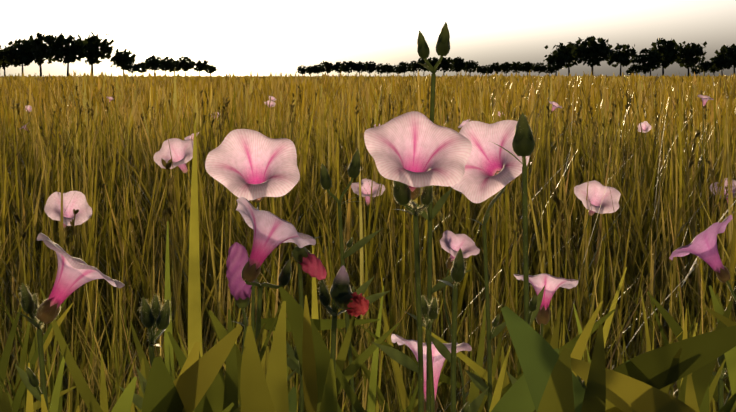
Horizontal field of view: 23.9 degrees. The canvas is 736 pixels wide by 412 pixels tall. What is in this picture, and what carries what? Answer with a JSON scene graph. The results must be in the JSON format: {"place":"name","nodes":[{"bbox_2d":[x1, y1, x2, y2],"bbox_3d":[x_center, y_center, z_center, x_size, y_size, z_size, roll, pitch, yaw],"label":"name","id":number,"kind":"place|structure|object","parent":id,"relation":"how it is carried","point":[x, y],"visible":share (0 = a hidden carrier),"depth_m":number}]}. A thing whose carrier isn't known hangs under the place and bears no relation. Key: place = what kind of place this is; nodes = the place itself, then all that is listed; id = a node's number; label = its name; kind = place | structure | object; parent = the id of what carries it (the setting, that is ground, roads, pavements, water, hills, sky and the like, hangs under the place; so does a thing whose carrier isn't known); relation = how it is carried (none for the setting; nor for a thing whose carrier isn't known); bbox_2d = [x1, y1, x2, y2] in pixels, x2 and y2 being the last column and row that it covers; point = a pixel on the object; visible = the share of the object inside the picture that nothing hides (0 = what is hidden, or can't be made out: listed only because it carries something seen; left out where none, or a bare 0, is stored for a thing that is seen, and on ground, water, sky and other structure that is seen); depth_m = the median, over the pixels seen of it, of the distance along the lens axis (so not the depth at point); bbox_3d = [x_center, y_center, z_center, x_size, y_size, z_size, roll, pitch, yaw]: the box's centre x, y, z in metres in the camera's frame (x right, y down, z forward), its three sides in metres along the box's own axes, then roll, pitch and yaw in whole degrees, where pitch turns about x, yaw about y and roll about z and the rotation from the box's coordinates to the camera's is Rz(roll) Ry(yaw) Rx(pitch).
{"place":"outdoors","nodes":[
{"label":"outdoors","id":0,"kind":"place"},
{"bbox_2d":[0,72,735,411],"bbox_3d":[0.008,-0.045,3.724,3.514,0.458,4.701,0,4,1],"label":"grass","id":1,"kind":"structure","parent":0,"point":[308,199],"depth_m":2.55},
{"bbox_2d":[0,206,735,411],"bbox_3d":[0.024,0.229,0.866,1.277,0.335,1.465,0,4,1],"label":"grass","id":2,"kind":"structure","parent":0,"point":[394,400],"depth_m":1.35},
{"bbox_2d":[0,32,735,76],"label":"tree line","id":3,"kind":"object","parent":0,"point":[665,54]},
{"bbox_2d":[0,0,735,76],"label":"sky","id":4,"kind":"structure","parent":0,"point":[239,37]},
{"bbox_2d":[20,121,726,406],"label":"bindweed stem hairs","id":5,"kind":"object","parent":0,"point":[318,283],"visible":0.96,"depth_m":0.52},
{"label":"meadow ground","id":6,"kind":"structure","parent":0,"visible":0},
{"bbox_2d":[0,84,731,411],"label":"grass seed heads","id":7,"kind":"object","parent":6,"relation":"on","point":[167,166],"depth_m":2.66},
{"bbox_2d":[0,123,735,411],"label":"grass","id":8,"kind":"structure","parent":6,"relation":"on","point":[547,380],"depth_m":0.35},
{"bbox_2d":[0,69,735,87],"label":"distant grass","id":9,"kind":"structure","parent":6,"relation":"on","point":[516,78],"depth_m":48.82},
{"bbox_2d":[14,22,735,411],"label":"flower stems","id":10,"kind":"object","parent":6,"relation":"on","point":[340,292],"visible":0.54,"depth_m":0.52},
{"bbox_2d":[20,95,735,400],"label":"flowers","id":11,"kind":"object","parent":10,"relation":"attached to","point":[413,150],"visible":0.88,"depth_m":0.69}
]}

